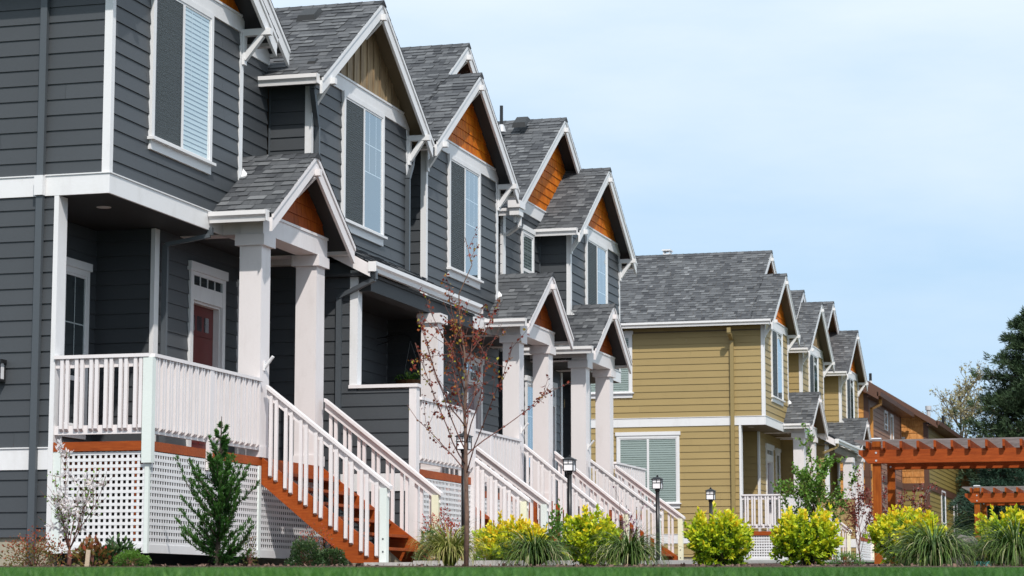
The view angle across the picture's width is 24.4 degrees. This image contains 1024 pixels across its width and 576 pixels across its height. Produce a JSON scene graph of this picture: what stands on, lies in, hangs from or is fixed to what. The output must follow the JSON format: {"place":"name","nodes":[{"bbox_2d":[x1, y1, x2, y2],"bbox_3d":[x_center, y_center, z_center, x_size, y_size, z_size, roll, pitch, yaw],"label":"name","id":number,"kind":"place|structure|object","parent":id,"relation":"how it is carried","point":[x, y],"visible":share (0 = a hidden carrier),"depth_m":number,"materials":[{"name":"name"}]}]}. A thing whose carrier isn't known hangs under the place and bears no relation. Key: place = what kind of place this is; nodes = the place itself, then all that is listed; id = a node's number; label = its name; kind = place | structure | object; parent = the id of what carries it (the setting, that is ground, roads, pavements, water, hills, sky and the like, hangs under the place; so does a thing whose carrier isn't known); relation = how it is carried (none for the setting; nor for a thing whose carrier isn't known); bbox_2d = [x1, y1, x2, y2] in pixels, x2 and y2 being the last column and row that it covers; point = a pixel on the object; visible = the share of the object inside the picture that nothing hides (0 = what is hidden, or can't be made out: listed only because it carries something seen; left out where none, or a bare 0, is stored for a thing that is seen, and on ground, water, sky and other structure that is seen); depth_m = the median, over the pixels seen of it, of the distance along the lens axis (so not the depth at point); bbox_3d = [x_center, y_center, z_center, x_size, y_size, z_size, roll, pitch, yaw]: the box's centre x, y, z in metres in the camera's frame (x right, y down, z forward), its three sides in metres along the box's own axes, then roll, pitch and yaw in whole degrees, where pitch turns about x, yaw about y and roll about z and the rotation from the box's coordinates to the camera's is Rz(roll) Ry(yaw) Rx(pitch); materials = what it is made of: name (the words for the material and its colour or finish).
{"place":"outdoors","nodes":[
{"label":"outdoors","id":0,"kind":"place"},
{"bbox_2d":[0,0,443,565],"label":"townhouse","id":1,"kind":"structure","parent":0,"point":[160,216],"depth_m":29.74,"materials":[{"name":"grey"}]},
{"bbox_2d":[62,257,92,439],"bbox_3d":[-5.493,0.761,29.766,0.098,2.240,0.830,-2,-8,16],"label":"window","id":2,"kind":"structure","parent":1,"relation":"in","point":[77,295],"depth_m":29.89,"materials":[{"name":"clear glass"}]},
{"bbox_2d":[147,0,215,174],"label":"window","id":3,"kind":"structure","parent":1,"relation":"in","point":[180,116],"depth_m":29.80,"materials":[{"name":"white glass"}]},
{"bbox_2d":[191,305,212,448],"bbox_3d":[-4.220,1.278,31.771,0.045,2.084,0.938,-2,-8,16],"label":"door","id":4,"kind":"structure","parent":1,"relation":"in","point":[203,317],"depth_m":31.95,"materials":[{"name":"red wood"}]},
{"bbox_2d":[236,280,238,372],"bbox_3d":[-3.704,0.959,33.138,0.073,2.080,0.710,-2,-8,16],"label":"window","id":5,"kind":"structure","parent":1,"relation":"in","point":[237,283],"depth_m":32.89,"materials":[{"name":"white glass"}]},
{"bbox_2d":[65,0,550,564],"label":"townhouse","id":6,"kind":"structure","parent":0,"point":[343,100],"depth_m":35.34,"materials":[{"name":"grey"}]},
{"bbox_2d":[340,90,387,246],"bbox_3d":[-2.255,-1.804,36.223,0.098,2.100,1.940,-2,-8,16],"label":"window","id":7,"kind":"structure","parent":6,"relation":"in","point":[363,125],"depth_m":36.17,"materials":[{"name":"white glass"}]},
{"bbox_3d":[-1.910,0.830,38.401,0.599,0.194,0.016,-2,-8,16],"label":"basket bracket","id":8,"kind":"object","parent":6,"relation":"attached to","visible":0},
{"bbox_2d":[391,341,420,390],"bbox_3d":[-1.675,1.293,38.245,0.629,0.882,0.539,-2,-8,16],"label":"hanging basket","id":9,"kind":"object","parent":8,"relation":"hanging from","point":[408,379],"visible":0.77,"depth_m":38.13,"materials":[{"name":"metal"}]},
{"bbox_2d":[334,43,631,559],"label":"townhouse","id":10,"kind":"structure","parent":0,"point":[464,184],"depth_m":42.30,"materials":[{"name":"grey"}]},
{"bbox_2d":[446,153,483,289],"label":"window","id":11,"kind":"structure","parent":10,"relation":"in","point":[464,180],"depth_m":41.17,"materials":[{"name":"white glass"}]},
{"bbox_2d":[467,385,473,409],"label":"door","id":12,"kind":"structure","parent":10,"relation":"in","point":[470,391],"depth_m":43.83,"materials":[{"name":"grey glass"}]},
{"bbox_2d":[0,566,1023,575],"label":"grass","id":13,"kind":"structure","parent":0,"point":[505,571],"depth_m":6.51,"materials":[{"name":"green plant"}]},
{"bbox_2d":[0,563,1023,568],"bbox_3d":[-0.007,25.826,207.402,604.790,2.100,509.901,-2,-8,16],"label":"planting bed","id":14,"kind":"object","parent":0,"point":[662,566],"visible":0.06,"depth_m":22.02,"materials":[{"name":"brown soil"}]},
{"bbox_2d":[0,525,71,565],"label":"nandina","id":15,"kind":"object","parent":14,"relation":"on","point":[32,552],"visible":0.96,"depth_m":22.96,"materials":[{"name":"brown plant"}]},
{"bbox_2d":[40,439,108,565],"bbox_3d":[-4.380,2.173,23.639,0.657,1.363,0.888,3,-8,-25],"label":"magnolia","id":16,"kind":"object","parent":14,"relation":"on","point":[62,515],"visible":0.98,"depth_m":23.58,"materials":[{"name":"white plant"}]},
{"bbox_2d":[85,550,90,565],"bbox_3d":[-4.056,2.627,22.611,0.058,0.260,0.025,-2,-8,16],"label":"wooden stake","id":17,"kind":"object","parent":14,"relation":"on","point":[87,558],"visible":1,"depth_m":22.61,"materials":[{"name":"brown wood"}]},
{"bbox_2d":[68,534,113,565],"bbox_3d":[-4.093,2.566,23.007,0.446,0.362,0.443,-2,-8,16],"label":"photinia","id":18,"kind":"object","parent":14,"relation":"on","point":[82,548],"visible":0.81,"depth_m":22.97,"materials":[{"name":"brown plant"}]},
{"bbox_2d":[93,533,141,565],"bbox_3d":[-3.871,2.583,23.222,0.574,0.379,0.590,-2,-8,16],"label":"rhododendron","id":19,"kind":"object","parent":14,"relation":"on","point":[118,546],"visible":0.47,"depth_m":23.15,"materials":[{"name":"green plant"}]},
{"bbox_2d":[113,548,151,565],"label":"groundcover shrub","id":20,"kind":"object","parent":14,"relation":"on","point":[135,556],"visible":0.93,"depth_m":22.56,"materials":[{"name":"green plant"}]},
{"bbox_2d":[174,416,259,565],"bbox_3d":[-3.334,2.329,26.684,0.961,1.770,1.238,3,-8,-21],"label":"juniper","id":21,"kind":"object","parent":14,"relation":"on","point":[220,511],"visible":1,"depth_m":26.59,"materials":[{"name":"green plant"}]},
{"bbox_2d":[240,536,257,564],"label":"azalea","id":22,"kind":"object","parent":14,"relation":"on","point":[249,560],"visible":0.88,"depth_m":26.61,"materials":[{"name":"green plant"}]},
{"bbox_2d":[284,536,326,565],"bbox_3d":[-2.296,2.944,26.315,0.459,0.373,0.463,-4,-8,28],"label":"boxwood","id":23,"kind":"object","parent":14,"relation":"on","point":[296,557],"visible":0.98,"depth_m":26.23,"materials":[{"name":"green plant"}]},
{"bbox_2d":[295,523,333,565],"bbox_3d":[-2.308,2.994,27.641,0.531,0.583,0.532,-2,-8,16],"label":"nandina","id":24,"kind":"object","parent":14,"relation":"on","point":[324,537],"visible":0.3,"depth_m":27.63,"materials":[{"name":"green plant"}]},
{"bbox_2d":[316,547,348,565],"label":"boxwood","id":25,"kind":"object","parent":14,"relation":"on","point":[336,553],"visible":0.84,"depth_m":26.53,"materials":[{"name":"green plant"}]},
{"bbox_2d":[412,524,443,560],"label":"flowering shrub","id":26,"kind":"object","parent":14,"relation":"on","point":[424,532],"visible":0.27,"depth_m":30.59,"materials":[{"name":"green plant"}]},
{"bbox_2d":[415,504,462,560],"bbox_3d":[-0.970,3.332,31.843,0.737,0.872,0.708,-2,-8,16],"label":"nandina","id":27,"kind":"object","parent":14,"relation":"on","point":[446,523],"visible":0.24,"depth_m":31.83,"materials":[{"name":"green plant"}]},
{"bbox_2d":[406,518,493,565],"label":"ornamental grass","id":28,"kind":"object","parent":14,"relation":"on","point":[448,551],"depth_m":25.39,"materials":[{"name":"green grass blades"}]},
{"bbox_2d":[455,431,472,558],"bbox_3d":[-0.648,2.900,31.917,0.200,1.957,0.200,-2,-8,16],"label":"lamp post","id":29,"kind":"object","parent":14,"relation":"on","point":[469,444],"visible":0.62,"depth_m":31.94,"materials":[{"name":"metal"}]},
{"bbox_2d":[472,528,492,559],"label":"young shrub","id":30,"kind":"object","parent":14,"relation":"on","point":[479,556],"visible":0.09,"depth_m":31.46,"materials":[{"name":"green plant"}]},
{"bbox_2d":[407,227,568,565],"bbox_3d":[-0.410,1.034,22.325,1.762,3.318,1.633,-2,-8,16],"label":"young tree","id":31,"kind":"object","parent":14,"relation":"on","point":[450,355],"visible":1,"depth_m":22.37,"materials":[{"name":"brown plant"}]},
{"bbox_2d":[472,510,549,559],"bbox_3d":[-0.005,3.278,30.515,1.017,0.841,1.149,-2,-8,16],"label":"gold shrub","id":32,"kind":"object","parent":14,"relation":"on","point":[491,534],"visible":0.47,"depth_m":30.32,"materials":[{"name":"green plant"}]},
{"bbox_2d":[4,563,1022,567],"bbox_3d":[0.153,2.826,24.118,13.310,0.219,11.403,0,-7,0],"label":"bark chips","id":33,"kind":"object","parent":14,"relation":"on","point":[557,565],"visible":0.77,"depth_m":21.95,"materials":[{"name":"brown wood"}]},
{"bbox_2d":[484,525,585,565],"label":"ornamental grass","id":34,"kind":"object","parent":14,"relation":"on","point":[533,552],"depth_m":27.36,"materials":[{"name":"green plant"}]},
{"bbox_2d":[543,499,569,559],"bbox_3d":[0.667,3.618,35.066,0.426,1.036,0.442,4,-9,-29],"label":"climbing shrub","id":35,"kind":"object","parent":14,"relation":"on","point":[557,524],"visible":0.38,"depth_m":35.04,"materials":[{"name":"green plant"}]},
{"bbox_2d":[562,455,576,558],"bbox_3d":[0.908,3.608,37.334,0.200,1.957,0.200,-2,-8,16],"label":"lamp post","id":36,"kind":"object","parent":14,"relation":"on","point":[569,465],"visible":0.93,"depth_m":37.36,"materials":[{"name":"metal"}]},
{"bbox_2d":[561,503,622,564],"bbox_3d":[1.044,3.251,30.544,0.868,0.940,0.883,-2,-8,16],"label":"gold shrub","id":37,"kind":"object","parent":14,"relation":"on","point":[584,526],"visible":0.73,"depth_m":30.38,"materials":[{"name":"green plant"}]},
{"bbox_2d":[576,518,680,565],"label":"ornamental grass","id":38,"kind":"object","parent":14,"relation":"on","point":[631,552],"depth_m":27.35,"materials":[{"name":"green plant"}]},
{"bbox_2d":[613,486,646,539],"bbox_3d":[1.913,3.880,38.510,0.578,1.372,0.860,0,-7,-1],"label":"plum magnolia","id":39,"kind":"object","parent":14,"relation":"on","point":[624,521],"visible":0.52,"depth_m":38.51,"materials":[{"name":"plant"}]},
{"bbox_2d":[651,475,663,559],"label":"lamp post","id":40,"kind":"object","parent":14,"relation":"on","point":[657,483],"visible":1,"depth_m":43.51,"materials":[{"name":"metal"}]},
{"bbox_2d":[705,487,715,518],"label":"lamp post","id":41,"kind":"object","parent":14,"relation":"on","point":[710,494],"visible":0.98,"depth_m":48.34,"materials":[{"name":"metal"}]},
{"bbox_2d":[682,501,754,565],"bbox_3d":[2.586,3.143,29.558,0.926,0.980,0.954,-2,-8,16],"label":"gold shrub","id":42,"kind":"object","parent":14,"relation":"on","point":[724,538],"visible":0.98,"depth_m":29.34,"materials":[{"name":"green plant"}]},
{"bbox_2d":[769,503,843,565],"bbox_3d":[3.657,3.132,29.541,0.945,0.928,0.963,-2,-8,16],"label":"gold shrub","id":43,"kind":"object","parent":14,"relation":"on","point":[813,541],"visible":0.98,"depth_m":29.35,"materials":[{"name":"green plant"}]},
{"bbox_2d":[770,423,858,563],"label":"green tree","id":44,"kind":"object","parent":14,"relation":"on","point":[805,490],"visible":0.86,"depth_m":43.08,"materials":[{"name":"green plant"}]},
{"bbox_2d":[828,550,866,564],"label":"lavender","id":45,"kind":"object","parent":14,"relation":"on","point":[846,561],"visible":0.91,"depth_m":32.98,"materials":[{"name":"green plant"}]},
{"bbox_2d":[839,466,873,560],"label":"red tree","id":46,"kind":"object","parent":14,"relation":"on","point":[855,520],"visible":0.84,"depth_m":45.09,"materials":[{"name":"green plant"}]},
{"bbox_2d":[882,472,887,559],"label":"maple","id":47,"kind":"object","parent":14,"relation":"on","point":[884,499],"visible":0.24,"depth_m":63.18,"materials":[{"name":"red plant"}]},
{"bbox_2d":[863,504,947,565],"bbox_3d":[4.908,3.110,29.547,1.038,0.830,1.064,-2,-8,16],"label":"gold shrub","id":48,"kind":"object","parent":14,"relation":"on","point":[881,529],"visible":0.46,"depth_m":29.40,"materials":[{"name":"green plant"}]},
{"bbox_2d":[882,482,937,519],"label":"maple","id":49,"kind":"object","parent":14,"relation":"on","point":[901,503],"visible":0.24,"depth_m":62.26,"materials":[{"name":"red plant"}]},
{"bbox_2d":[869,512,998,565],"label":"ornamental grass","id":50,"kind":"object","parent":14,"relation":"on","point":[937,550],"depth_m":25.83,"materials":[{"name":"green plant"}]},
{"bbox_2d":[854,437,1023,563],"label":"pergola","id":51,"kind":"object","parent":14,"relation":"on","point":[894,455],"visible":0.98,"depth_m":40.68,"materials":[{"name":"brown wood"}]},
{"bbox_2d":[948,534,983,564],"bbox_3d":[5.916,3.515,31.018,0.554,0.577,0.486,-2,-8,16],"label":"boulder","id":52,"kind":"object","parent":14,"relation":"on","point":[965,540],"visible":0.12,"depth_m":30.85,"materials":[{"name":"stone"}]},
{"bbox_2d":[961,469,979,518],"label":"house","id":53,"kind":"structure","parent":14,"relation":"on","point":[964,482],"depth_m":112.15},
{"bbox_2d":[946,468,1023,535],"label":"spruce tree","id":54,"kind":"object","parent":14,"relation":"on","point":[1003,478],"visible":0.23,"depth_m":84.14,"materials":[{"name":"green plant"}]},
{"bbox_2d":[961,511,1023,565],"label":"ornamental grass","id":55,"kind":"object","parent":14,"relation":"on","point":[1009,549],"depth_m":25.84,"materials":[{"name":"green plant"}]},
{"bbox_2d":[962,485,1023,560],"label":"pergola","id":56,"kind":"object","parent":14,"relation":"on","point":[985,497],"visible":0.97,"depth_m":60.09,"materials":[{"name":"brown wood"}]},
{"bbox_2d":[973,503,1023,564],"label":"gold shrub","id":57,"kind":"object","parent":14,"relation":"on","point":[1014,512],"visible":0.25,"depth_m":30.50,"materials":[{"name":"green plant"}]},
{"bbox_2d":[498,105,684,559],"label":"townhouse","id":58,"kind":"structure","parent":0,"point":[563,220],"depth_m":48.76,"materials":[{"name":"grey"}]},
{"bbox_2d":[520,224,535,273],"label":"window","id":59,"kind":"structure","parent":58,"relation":"in","point":[527,235],"depth_m":47.54,"materials":[{"name":"white glass"}]},
{"bbox_2d":[524,375,532,485],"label":"window","id":60,"kind":"structure","parent":58,"relation":"in","point":[528,386],"depth_m":47.21,"materials":[{"name":"glass"}]},
{"bbox_2d":[585,235,607,304],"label":"window","id":61,"kind":"structure","parent":58,"relation":"in","point":[596,254],"depth_m":50.36,"materials":[{"name":"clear glass"}]},
{"bbox_2d":[364,560,873,565],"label":"path","id":62,"kind":"structure","parent":0,"point":[486,562],"depth_m":29.31,"materials":[{"name":"concrete"}]},
{"bbox_2d":[271,0,1023,437],"label":"sky","id":63,"kind":"structure","parent":0,"point":[875,147],"materials":[{"name":"blue"}]},
{"bbox_2d":[564,249,851,559],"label":"townhouse","id":64,"kind":"structure","parent":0,"point":[704,398],"depth_m":65.78,"materials":[{"name":"beige wood"}]},
{"bbox_2d":[591,331,633,398],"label":"window","id":65,"kind":"structure","parent":64,"relation":"in","point":[624,389],"depth_m":66.06,"materials":[{"name":"white glass"}]},
{"bbox_2d":[615,431,681,508],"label":"window","id":66,"kind":"structure","parent":64,"relation":"in","point":[658,453],"depth_m":65.52,"materials":[{"name":"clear glass"}]},
{"bbox_2d":[767,463,770,530],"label":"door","id":67,"kind":"structure","parent":64,"relation":"in","point":[767,463],"depth_m":69.32,"materials":[{"name":"white glass"}]},
{"bbox_2d":[770,327,785,406],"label":"window","id":68,"kind":"structure","parent":64,"relation":"in","point":[777,381],"depth_m":66.89,"materials":[{"name":"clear glass"}]},
{"bbox_2d":[775,448,780,523],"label":"window","id":69,"kind":"structure","parent":64,"relation":"in","point":[777,451],"depth_m":70.21,"materials":[{"name":"glass"}]},
{"bbox_2d":[780,290,873,559],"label":"townhouse","id":70,"kind":"structure","parent":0,"point":[810,359],"depth_m":72.14,"materials":[{"name":"beige wood"}]},
{"bbox_2d":[808,351,818,391],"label":"window","id":71,"kind":"structure","parent":70,"relation":"in","point":[813,361],"depth_m":73.45,"materials":[{"name":"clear glass"}]},
{"bbox_2d":[821,301,885,558],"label":"townhouse","id":72,"kind":"structure","parent":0,"point":[845,381],"depth_m":79.88,"materials":[{"name":"beige wood"}]},
{"bbox_2d":[845,375,854,417],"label":"window","id":73,"kind":"structure","parent":72,"relation":"in","point":[850,400],"depth_m":81.24,"materials":[{"name":"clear glass"}]},
{"bbox_2d":[840,387,914,515],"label":"house","id":74,"kind":"structure","parent":0,"point":[883,413],"depth_m":90.51,"materials":[{"name":"orange"}]},
{"bbox_2d":[884,410,887,430],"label":"window","id":75,"kind":"structure","parent":74,"relation":"in","point":[885,412],"depth_m":92.33,"materials":[{"name":"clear glass"}]},
{"bbox_2d":[890,414,893,438],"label":"window","id":76,"kind":"structure","parent":74,"relation":"in","point":[891,416],"depth_m":94.16,"materials":[{"name":"clear glass"}]},
{"bbox_2d":[868,373,963,538],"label":"house","id":77,"kind":"structure","parent":0,"point":[920,425],"depth_m":98.52,"materials":[{"name":"yellow wood"}]},
{"bbox_2d":[941,490,946,535],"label":"window","id":78,"kind":"structure","parent":77,"relation":"in","point":[943,498],"depth_m":103.14,"materials":[{"name":"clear glass"}]},
{"bbox_2d":[922,360,996,437],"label":"budding tree","id":79,"kind":"object","parent":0,"point":[970,411],"visible":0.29,"depth_m":159.01,"materials":[{"name":"green plant"}]},
{"bbox_2d":[938,305,1023,531],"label":"pine tree","id":80,"kind":"object","parent":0,"point":[1005,399],"visible":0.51,"depth_m":108.58,"materials":[{"name":"green plant"}]}
]}

